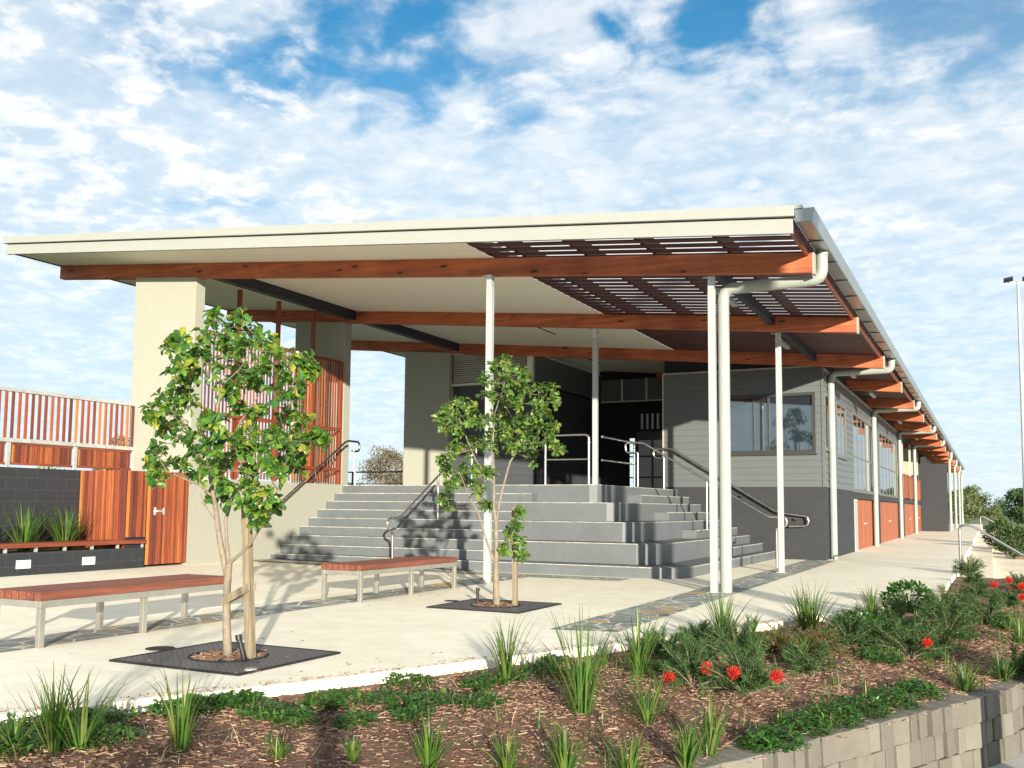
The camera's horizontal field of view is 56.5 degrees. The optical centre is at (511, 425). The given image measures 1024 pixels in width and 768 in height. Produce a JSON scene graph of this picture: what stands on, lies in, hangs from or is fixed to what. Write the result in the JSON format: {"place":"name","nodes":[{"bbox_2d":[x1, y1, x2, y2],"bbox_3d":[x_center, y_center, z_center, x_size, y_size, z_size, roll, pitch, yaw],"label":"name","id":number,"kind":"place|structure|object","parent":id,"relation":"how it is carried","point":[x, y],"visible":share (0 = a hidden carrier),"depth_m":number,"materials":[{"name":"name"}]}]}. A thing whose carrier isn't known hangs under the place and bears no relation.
{"place":"outdoors","nodes":[
{"label":"outdoors","id":0,"kind":"place"},
{"bbox_2d":[0,547,89,551],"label":"planter soil","id":1,"kind":"structure","parent":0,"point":[45,549],"depth_m":15.99,"materials":[{"name":"brown soil"}]},
{"bbox_2d":[0,504,65,551],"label":"strap leaf plant","id":2,"kind":"object","parent":1,"relation":"on","point":[26,533],"visible":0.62,"depth_m":15.35,"materials":[{"name":"plant"}]},
{"bbox_2d":[35,505,95,549],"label":"strap leaf plant","id":3,"kind":"object","parent":1,"relation":"on","point":[67,534],"visible":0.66,"depth_m":16.01,"materials":[{"name":"plant"}]},
{"bbox_2d":[0,524,981,723],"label":"pavement","id":4,"kind":"structure","parent":0,"point":[410,633],"depth_m":9.98,"materials":[{"name":"concrete"}]},
{"bbox_2d":[0,467,85,549],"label":"boundary wall","id":5,"kind":"structure","parent":4,"relation":"on","point":[49,489],"depth_m":16.24,"materials":[{"name":"brick"}]},
{"bbox_2d":[0,386,135,470],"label":"slat fence","id":6,"kind":"object","parent":5,"relation":"on","point":[63,453],"visible":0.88,"depth_m":17.09,"materials":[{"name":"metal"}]},
{"bbox_2d":[0,547,143,576],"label":"planter wall","id":7,"kind":"structure","parent":4,"relation":"on","point":[23,563],"depth_m":15.36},
{"bbox_2d":[0,539,145,552],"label":"wall bench","id":8,"kind":"object","parent":7,"relation":"on","point":[34,545],"depth_m":15.34,"materials":[{"name":"wood"}]},
{"bbox_2d":[77,470,188,564],"bbox_3d":[-6.833,1.668,17.263,1.244,1.650,1.383,-2,-5,26],"label":"panel","id":9,"kind":"object","parent":4,"relation":"on","point":[126,505],"visible":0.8,"depth_m":16.81,"materials":[{"name":"wood"}]},
{"bbox_2d":[145,646,174,650],"bbox_3d":[-2.877,1.824,7.787,0.230,0.005,0.230,-2,-5,26],"label":"drain cover","id":10,"kind":"object","parent":4,"relation":"on","point":[157,648],"visible":0.86,"depth_m":7.76,"materials":[{"name":"metal"}]},
{"bbox_2d":[109,641,340,675],"bbox_3d":[-2.192,1.775,7.369,1.264,0.042,1.164,-2,-5,26],"label":"tree grate","id":11,"kind":"object","parent":4,"relation":"on","point":[199,658],"visible":0.8,"depth_m":7.23,"materials":[{"name":"metal"}]},
{"bbox_2d":[138,306,332,655],"bbox_3d":[-2.359,0.392,7.535,2.443,2.834,0.981,-2,-5,26],"label":"young tree","id":12,"kind":"object","parent":11,"relation":"on","point":[187,375],"visible":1,"depth_m":7.40,"materials":[{"name":"green plant"}]},
{"bbox_2d":[221,506,255,658],"bbox_3d":[-2.095,1.209,7.346,0.290,1.170,0.086,-2,-5,26],"label":"tree stake","id":13,"kind":"object","parent":11,"relation":"on","point":[246,590],"visible":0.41,"depth_m":7.30,"materials":[{"name":"brown wood"}]},
{"bbox_2d":[235,634,259,662],"bbox_3d":[-1.985,1.674,7.132,0.258,0.201,0.055,-3,-6,37],"label":"watering pipe","id":14,"kind":"object","parent":11,"relation":"on","point":[238,638],"visible":1,"depth_m":7.16,"materials":[{"name":"black plastic"}]},
{"bbox_2d":[0,559,833,651],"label":"stone paving","id":15,"kind":"structure","parent":4,"relation":"on","point":[661,608],"depth_m":11.18,"materials":[{"name":"stone"}]},
{"bbox_2d":[0,574,231,648],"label":"bench","id":16,"kind":"object","parent":15,"relation":"on","point":[41,598],"visible":0.88,"depth_m":8.52,"materials":[{"name":"wood"}]},
{"bbox_2d":[321,556,456,602],"bbox_3d":[-1.588,2.042,12.805,0.602,0.452,2.370,-2,-5,26],"label":"bench","id":17,"kind":"object","parent":15,"relation":"on","point":[375,567],"visible":1,"depth_m":12.39,"materials":[{"name":"wood"}]},
{"bbox_2d":[3,204,964,592],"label":"pavilion","id":18,"kind":"structure","parent":4,"relation":"on","point":[753,352],"depth_m":20.20,"materials":[{"name":"white"}]},
{"bbox_2d":[199,289,343,483],"bbox_3d":[-4.964,-0.730,20.184,0.110,3.839,4.460,-2,-5,26],"label":"timber screen","id":19,"kind":"object","parent":18,"relation":"on","point":[309,467],"visible":0.48,"depth_m":21.06,"materials":[{"name":"wood"}]},
{"bbox_2d":[629,431,662,488],"bbox_3d":[4.431,1.136,29.334,1.750,1.910,0.080,-2,-5,26],"label":"entrance door","id":20,"kind":"structure","parent":18,"relation":"in","point":[650,468],"depth_m":29.41,"materials":[{"name":"glass"}]},
{"bbox_2d":[652,448,809,526],"bbox_3d":[5.292,1.494,23.276,3.822,1.947,0.181,-2,-5,26],"label":"handrail","id":21,"kind":"object","parent":18,"relation":"attached to","point":[739,489],"visible":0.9,"depth_m":23.13,"materials":[{"name":"silver metal"}]},
{"bbox_2d":[730,392,816,455],"bbox_3d":[6.220,-0.012,23.031,2.220,1.490,0.120,-2,-5,26],"label":"window","id":22,"kind":"structure","parent":18,"relation":"in","point":[752,417],"depth_m":23.03,"materials":[{"name":"grey glass"}]},
{"bbox_2d":[824,393,830,451],"bbox_3d":[7.730,-0.025,23.257,0.120,1.380,1.310,-2,-5,26],"label":"window","id":23,"kind":"structure","parent":18,"relation":"in","point":[826,396],"depth_m":22.98,"materials":[{"name":"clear glass"}]},
{"bbox_2d":[836,402,848,460],"bbox_3d":[8.712,0.182,25.215,0.120,1.440,1.810,-2,-5,26],"label":"window","id":24,"kind":"structure","parent":18,"relation":"in","point":[841,410],"depth_m":25.25,"materials":[{"name":"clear glass"}]},
{"bbox_2d":[852,412,873,494],"bbox_3d":[10.953,0.984,29.659,0.120,2.300,5.460,-2,-5,26],"label":"window","id":25,"kind":"structure","parent":18,"relation":"in","point":[862,437],"depth_m":29.29,"materials":[{"name":"grey glass"}]},
{"bbox_2d":[857,500,872,548],"bbox_3d":[11.029,3.082,29.768,0.070,1.460,4.400,-2,-5,26],"label":"undercroft door","id":26,"kind":"structure","parent":18,"relation":"in","point":[865,514],"depth_m":29.79,"materials":[{"name":"wood"}]},
{"bbox_2d":[878,431,897,497],"bbox_3d":[14.672,1.653,37.077,0.120,2.300,7.510,-2,-5,26],"label":"window","id":27,"kind":"structure","parent":18,"relation":"in","point":[888,463],"depth_m":36.80,"materials":[{"name":"grey glass"}]},
{"bbox_2d":[880,502,897,542],"bbox_3d":[14.700,3.742,37.092,0.070,1.460,7.537,-2,-5,26],"label":"undercroft door","id":28,"kind":"structure","parent":18,"relation":"in","point":[889,511],"depth_m":36.84,"materials":[{"name":"wood"}]},
{"bbox_2d":[904,504,914,535],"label":"undercroft door","id":29,"kind":"structure","parent":18,"relation":"in","point":[908,508],"depth_m":46.26,"materials":[{"name":"wood"}]},
{"bbox_2d":[426,598,561,613],"bbox_3d":[-0.196,2.135,11.352,1.204,0.042,1.184,-2,-5,26],"label":"tree grate","id":30,"kind":"object","parent":4,"relation":"on","point":[506,606],"visible":0.9,"depth_m":11.21,"materials":[{"name":"metal"}]},
{"bbox_2d":[431,353,566,604],"bbox_3d":[-0.234,0.619,11.474,2.001,3.089,1.081,-2,-5,26],"label":"young tree","id":31,"kind":"object","parent":30,"relation":"on","point":[533,442],"visible":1,"depth_m":11.36,"materials":[{"name":"green plant"}]},
{"bbox_2d":[511,507,517,605],"bbox_3d":[0.033,1.569,11.379,0.075,1.180,0.055,-2,-5,26],"label":"tree stake","id":32,"kind":"object","parent":30,"relation":"on","point":[514,582],"visible":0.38,"depth_m":11.34,"materials":[{"name":"brown wood"}]},
{"bbox_2d":[270,485,774,578],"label":"entrance steps","id":33,"kind":"structure","parent":4,"relation":"on","point":[615,531],"depth_m":19.09,"materials":[{"name":"grey paint"}]},
{"bbox_2d":[265,440,359,525],"bbox_3d":[-4.369,1.201,20.757,0.267,1.928,3.366,-2,-6,28],"label":"handrail","id":34,"kind":"object","parent":33,"relation":"on","point":[313,471],"visible":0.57,"depth_m":21.29,"materials":[{"name":"silver metal"}]},
{"bbox_2d":[265,471,402,484],"bbox_3d":[-5.013,2.369,35.770,13.000,1.270,0.050,-2,-5,26],"label":"balustrade","id":35,"kind":"object","parent":33,"relation":"on","point":[352,483],"visible":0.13,"depth_m":35.88,"materials":[{"name":"black metal"}]},
{"bbox_2d":[386,445,476,557],"bbox_3d":[-1.556,1.552,19.318,0.048,2.544,3.461,-2,-5,26],"label":"handrail","id":36,"kind":"object","parent":33,"relation":"on","point":[405,512],"visible":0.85,"depth_m":18.61,"materials":[{"name":"silver metal"}]},
{"bbox_2d":[544,434,589,484],"bbox_3d":[1.128,0.704,19.571,1.018,1.044,0.048,-2,-5,26],"label":"guard rail","id":37,"kind":"object","parent":33,"relation":"on","point":[545,454],"visible":0.78,"depth_m":19.58,"materials":[{"name":"silver metal"}]},
{"bbox_2d":[601,436,634,486],"bbox_3d":[2.291,0.799,20.384,0.048,1.014,2.004,-2,-5,26],"label":"guard rail","id":38,"kind":"object","parent":33,"relation":"on","point":[621,440],"visible":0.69,"depth_m":20.75,"materials":[{"name":"silver metal"}]},
{"bbox_2d":[624,442,787,567],"bbox_3d":[4.018,1.624,20.060,3.480,2.624,0.048,-2,-5,26],"label":"handrail","id":39,"kind":"object","parent":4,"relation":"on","point":[707,482],"visible":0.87,"depth_m":20.03,"materials":[{"name":"silver metal"}]},
{"bbox_2d":[0,577,1023,767],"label":"garden bed","id":40,"kind":"object","parent":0,"point":[403,757],"visible":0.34,"depth_m":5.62,"materials":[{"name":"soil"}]},
{"bbox_2d":[0,704,49,751],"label":"strap leaf plant","id":41,"kind":"object","parent":40,"relation":"on","point":[14,727],"visible":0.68,"depth_m":4.86,"materials":[{"name":"plant"}]},
{"bbox_2d":[1,659,115,767],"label":"strap leaf plant","id":42,"kind":"object","parent":40,"relation":"on","point":[56,742],"visible":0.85,"depth_m":4.83,"materials":[{"name":"plant"}]},
{"bbox_2d":[29,669,155,759],"bbox_3d":[-2.237,1.460,4.923,0.622,0.426,0.784,5,-6,-40],"label":"strap leaf plant","id":43,"kind":"object","parent":40,"relation":"on","point":[82,739],"visible":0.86,"depth_m":4.85,"materials":[{"name":"plant"}]},
{"bbox_2d":[126,662,250,759],"bbox_3d":[-1.650,1.447,4.882,0.478,0.465,0.566,-3,-6,37],"label":"strap leaf plant","id":44,"kind":"object","parent":40,"relation":"on","point":[180,734],"visible":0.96,"depth_m":4.86,"materials":[{"name":"plant"}]},
{"bbox_2d":[258,736,296,759],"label":"strap leaf plant","id":45,"kind":"object","parent":40,"relation":"on","point":[281,752],"visible":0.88,"depth_m":4.85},
{"bbox_2d":[336,734,372,763],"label":"strap leaf plant","id":46,"kind":"object","parent":40,"relation":"on","point":[352,752],"visible":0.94,"depth_m":4.89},
{"bbox_2d":[374,711,475,767],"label":"strap leaf plant","id":47,"kind":"object","parent":40,"relation":"on","point":[430,758],"visible":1,"depth_m":4.83,"materials":[{"name":"plant"}]},
{"bbox_2d":[458,723,553,767],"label":"strap leaf plant","id":48,"kind":"object","parent":40,"relation":"on","point":[505,759],"visible":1,"depth_m":4.88,"materials":[{"name":"plant"}]},
{"bbox_2d":[465,613,547,689],"bbox_3d":[-0.087,1.604,6.818,0.683,0.504,0.813,3,-6,-30],"label":"strap leaf plant","id":49,"kind":"object","parent":40,"relation":"on","point":[505,665],"visible":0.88,"depth_m":6.80,"materials":[{"name":"plant"}]},
{"bbox_2d":[0,602,1018,757],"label":"groundcover","id":50,"kind":"object","parent":40,"relation":"on","point":[219,701],"visible":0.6,"depth_m":6.03,"materials":[{"name":"green plant"}]},
{"bbox_2d":[2,600,1017,767],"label":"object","id":51,"kind":"structure","parent":40,"relation":"on","point":[514,712],"depth_m":5.72,"materials":[{"name":"wood"}]},
{"bbox_2d":[524,716,610,767],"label":"strap leaf plant","id":52,"kind":"object","parent":40,"relation":"on","point":[561,759],"visible":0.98,"depth_m":4.92,"materials":[{"name":"plant"}]},
{"bbox_2d":[518,604,692,715],"bbox_3d":[0.507,1.477,6.014,1.034,0.704,1.149,-2,-5,26],"label":"strap leaf plant","id":53,"kind":"object","parent":40,"relation":"on","point":[581,673],"visible":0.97,"depth_m":6.00,"materials":[{"name":"plant"}]},
{"bbox_2d":[597,725,665,767],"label":"strap leaf plant","id":54,"kind":"object","parent":40,"relation":"on","point":[630,762],"visible":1,"depth_m":4.91,"materials":[{"name":"plant"}]},
{"bbox_2d":[591,606,678,679],"bbox_3d":[0.928,1.637,7.186,0.681,0.541,0.916,-5,-8,50],"label":"strap leaf plant","id":55,"kind":"object","parent":40,"relation":"on","point":[636,660],"visible":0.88,"depth_m":7.16,"materials":[{"name":"plant"}]},
{"bbox_2d":[609,667,685,723],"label":"strap leaf plant","id":56,"kind":"object","parent":40,"relation":"on","point":[644,713],"visible":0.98,"depth_m":5.93,"materials":[{"name":"plant"}]},
{"bbox_2d":[626,624,693,659],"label":"needle leaf shrub","id":57,"kind":"object","parent":40,"relation":"on","point":[672,641],"visible":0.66,"depth_m":7.86,"materials":[{"name":"green plant"}]},
{"bbox_2d":[653,719,728,767],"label":"strap leaf plant","id":58,"kind":"object","parent":40,"relation":"on","point":[687,749],"visible":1,"depth_m":5.07,"materials":[{"name":"plant"}]},
{"bbox_2d":[672,618,725,647],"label":"needle leaf shrub","id":59,"kind":"object","parent":40,"relation":"on","point":[703,625],"visible":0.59,"depth_m":8.65,"materials":[{"name":"green plant"}]},
{"bbox_2d":[656,629,742,689],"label":"needle leaf shrub","id":60,"kind":"object","parent":40,"relation":"on","point":[686,671],"visible":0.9,"depth_m":6.88,"materials":[{"name":"green plant"}]},
{"bbox_2d":[678,580,766,641],"bbox_3d":[2.093,1.764,9.023,1.196,0.597,0.981,-2,-5,26],"label":"strap leaf plant","id":61,"kind":"object","parent":40,"relation":"on","point":[720,618],"visible":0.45,"depth_m":9.02,"materials":[{"name":"plant"}]},
{"bbox_2d":[676,692,770,765],"bbox_3d":[1.171,1.704,5.388,0.585,0.367,0.455,-2,-5,26],"label":"strap leaf plant","id":62,"kind":"object","parent":40,"relation":"on","point":[713,740],"visible":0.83,"depth_m":5.39,"materials":[{"name":"plant"}]},
{"bbox_2d":[694,611,777,656],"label":"needle leaf shrub","id":63,"kind":"object","parent":40,"relation":"on","point":[745,634],"visible":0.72,"depth_m":8.21,"materials":[{"name":"green plant"}]},
{"bbox_2d":[690,635,800,697],"bbox_3d":[1.675,1.697,6.706,0.768,0.441,0.683,3,-5,-24],"label":"needle leaf shrub","id":64,"kind":"object","parent":40,"relation":"on","point":[743,671],"visible":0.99,"depth_m":6.69,"materials":[{"name":"green plant"}]},
{"bbox_2d":[735,610,773,636],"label":"strap leaf plant","id":65,"kind":"object","parent":40,"relation":"on","point":[755,625],"visible":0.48,"depth_m":9.37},
{"bbox_2d":[757,625,802,658],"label":"needle leaf shrub","id":66,"kind":"object","parent":40,"relation":"on","point":[783,639],"visible":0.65,"depth_m":8.22,"materials":[{"name":"grey plant"}]},
{"bbox_2d":[779,589,823,629],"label":"strap leaf plant","id":67,"kind":"object","parent":40,"relation":"on","point":[799,615],"visible":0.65,"depth_m":10.01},
{"bbox_2d":[791,632,830,655],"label":"strap leaf plant","id":68,"kind":"object","parent":40,"relation":"on","point":[807,647],"visible":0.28,"depth_m":8.18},
{"bbox_2d":[780,637,842,676],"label":"needle leaf shrub","id":69,"kind":"object","parent":40,"relation":"on","point":[803,661],"visible":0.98,"depth_m":7.58,"materials":[{"name":"green plant"}]},
{"bbox_2d":[767,578,857,629],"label":"strap leaf plant","id":70,"kind":"object","parent":40,"relation":"on","point":[814,622],"visible":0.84,"depth_m":9.90,"materials":[{"name":"plant"}]},
{"bbox_2d":[790,621,850,656],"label":"needle leaf shrub","id":71,"kind":"object","parent":40,"relation":"on","point":[813,637],"visible":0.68,"depth_m":8.22,"materials":[{"name":"grey plant"}]},
{"bbox_2d":[807,603,884,647],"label":"needle leaf shrub","id":72,"kind":"object","parent":40,"relation":"on","point":[855,636],"visible":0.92,"depth_m":8.70,"materials":[{"name":"green plant"}]},
{"bbox_2d":[828,609,892,646],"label":"broad leaf shrub","id":73,"kind":"object","parent":40,"relation":"on","point":[866,614],"visible":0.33,"depth_m":8.87,"materials":[{"name":"green plant"}]},
{"bbox_2d":[851,582,890,614],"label":"strap leaf plant","id":74,"kind":"object","parent":40,"relation":"on","point":[871,601],"visible":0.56,"depth_m":11.07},
{"bbox_2d":[863,596,930,631],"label":"needle leaf shrub","id":75,"kind":"object","parent":40,"relation":"on","point":[896,603],"visible":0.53,"depth_m":9.71,"materials":[{"name":"green plant"}]},
{"bbox_2d":[885,586,920,612],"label":"strap leaf plant","id":76,"kind":"object","parent":40,"relation":"on","point":[903,598],"visible":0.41,"depth_m":11.60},
{"bbox_2d":[879,578,935,611],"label":"broad leaf shrub","id":77,"kind":"object","parent":40,"relation":"on","point":[919,589],"visible":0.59,"depth_m":11.84,"materials":[{"name":"green plant"}]},
{"bbox_2d":[862,606,958,657],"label":"needle leaf shrub","id":78,"kind":"object","parent":40,"relation":"on","point":[914,642],"visible":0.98,"depth_m":8.49,"materials":[{"name":"green plant"}]},
{"bbox_2d":[912,583,975,616],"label":"needle leaf shrub","id":79,"kind":"object","parent":40,"relation":"on","point":[943,596],"visible":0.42,"depth_m":11.08,"materials":[{"name":"green plant"}]},
{"bbox_2d":[923,618,964,645],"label":"strap leaf plant","id":80,"kind":"object","parent":40,"relation":"on","point":[941,637],"visible":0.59,"depth_m":9.25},
{"bbox_2d":[918,593,982,635],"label":"needle leaf shrub","id":81,"kind":"object","parent":40,"relation":"on","point":[948,615],"visible":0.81,"depth_m":9.87,"materials":[{"name":"green plant"}]},
{"bbox_2d":[932,656,995,691],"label":"strap leaf plant","id":82,"kind":"object","parent":40,"relation":"on","point":[964,683],"visible":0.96,"depth_m":7.34,"materials":[{"name":"plant"}]},
{"bbox_2d":[952,554,986,576],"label":"needle leaf shrub","id":83,"kind":"object","parent":40,"relation":"on","point":[974,566],"visible":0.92,"depth_m":17.89,"materials":[{"name":"green plant"}]},
{"bbox_2d":[962,571,987,585],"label":"needle leaf shrub","id":84,"kind":"object","parent":40,"relation":"on","point":[976,578],"visible":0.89,"depth_m":15.66,"materials":[{"name":"green plant"}]},
{"bbox_2d":[956,576,1013,599],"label":"needle leaf shrub","id":85,"kind":"object","parent":40,"relation":"on","point":[979,588],"visible":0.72,"depth_m":13.29,"materials":[{"name":"green plant"}]},
{"bbox_2d":[950,588,1023,624],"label":"needle leaf shrub","id":86,"kind":"object","parent":40,"relation":"on","point":[994,610],"visible":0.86,"depth_m":10.77,"materials":[{"name":"green plant"}]},
{"bbox_2d":[958,524,1023,576],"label":"handrail","id":87,"kind":"object","parent":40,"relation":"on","point":[986,534],"visible":1,"depth_m":17.97,"materials":[{"name":"silver metal"}]},
{"bbox_2d":[972,645,1019,681],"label":"strap leaf plant","id":88,"kind":"object","parent":40,"relation":"on","point":[1000,676],"visible":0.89,"depth_m":7.86,"materials":[{"name":"plant"}]},
{"bbox_2d":[981,582,1023,607],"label":"needle leaf shrub","id":89,"kind":"object","parent":40,"relation":"on","point":[1010,601],"visible":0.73,"depth_m":12.27,"materials":[{"name":"green plant"}]},
{"bbox_2d":[988,641,1023,678],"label":"needle leaf shrub","id":90,"kind":"object","parent":40,"relation":"on","point":[1019,671],"visible":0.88,"depth_m":7.88,"materials":[{"name":"green plant"}]},
{"bbox_2d":[992,607,1023,643],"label":"strap leaf plant","id":91,"kind":"object","parent":40,"relation":"on","point":[1018,633],"visible":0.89,"depth_m":9.64,"materials":[{"name":"plant"}]},
{"bbox_2d":[1000,571,1023,588],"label":"needle leaf shrub","id":92,"kind":"object","parent":40,"relation":"on","point":[1016,578],"visible":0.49,"depth_m":15.43,"materials":[{"name":"green plant"}]},
{"bbox_2d":[1007,581,1023,594],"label":"needle leaf shrub","id":93,"kind":"object","parent":40,"relation":"on","point":[1014,585],"visible":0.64,"depth_m":14.00,"materials":[{"name":"green plant"}]},
{"bbox_2d":[0,0,1023,510],"label":"sky","id":94,"kind":"structure","parent":0,"point":[900,122],"materials":[{"name":"blue"}]},
{"bbox_2d":[953,514,1023,531],"bbox_3d":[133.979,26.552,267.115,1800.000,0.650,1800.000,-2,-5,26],"label":"ground","id":95,"kind":"structure","parent":0,"point":[984,522],"depth_m":177.32,"materials":[{"name":"green plant"}]},
{"bbox_2d":[357,445,402,484],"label":"background tree","id":96,"kind":"object","parent":95,"relation":"on","point":[390,457],"visible":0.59,"depth_m":71.22,"materials":[{"name":"green plant"}]},
{"bbox_2d":[948,484,995,523],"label":"background tree","id":97,"kind":"object","parent":95,"relation":"on","point":[971,497],"visible":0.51,"depth_m":114.24,"materials":[{"name":"green plant"}]},
{"bbox_2d":[959,529,1023,578],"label":"terrace steps","id":98,"kind":"structure","parent":95,"relation":"on","point":[999,564],"depth_m":27.76,"materials":[{"name":"concrete"}]},
{"bbox_2d":[981,518,1016,551],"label":"terrace bush","id":99,"kind":"object","parent":98,"relation":"on","point":[999,523],"visible":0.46,"depth_m":34.30,"materials":[{"name":"green plant"}]},
{"bbox_2d":[994,524,1023,557],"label":"terrace bush","id":100,"kind":"object","parent":98,"relation":"on","point":[1010,531],"visible":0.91,"depth_m":30.67,"materials":[{"name":"green plant"}]},
{"bbox_2d":[981,504,1007,529],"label":"background tree","id":101,"kind":"object","parent":95,"relation":"on","point":[996,511],"visible":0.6,"depth_m":104.63,"materials":[{"name":"green plant"}]},
{"bbox_2d":[981,495,1013,518],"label":"background tree","id":102,"kind":"object","parent":95,"relation":"on","point":[1000,501],"visible":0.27,"depth_m":123.99,"materials":[{"name":"green plant"}]},
{"bbox_2d":[999,486,1023,524],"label":"background tree","id":103,"kind":"object","parent":95,"relation":"on","point":[1014,496],"visible":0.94,"depth_m":110.58,"materials":[{"name":"green plant"}]},
{"bbox_2d":[1001,276,1023,506],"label":"floodlight pole","id":104,"kind":"object","parent":95,"relation":"on","point":[1017,283],"visible":1,"depth_m":53.30,"materials":[{"name":"metal"}]},
{"bbox_2d":[989,753,1023,767],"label":"footpath","id":105,"kind":"structure","parent":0,"point":[1017,762],"depth_m":7.31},
{"bbox_2d":[659,677,1023,767],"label":"retaining wall","id":106,"kind":"structure","parent":105,"relation":"on","point":[981,733],"depth_m":6.61,"materials":[{"name":"stone"}]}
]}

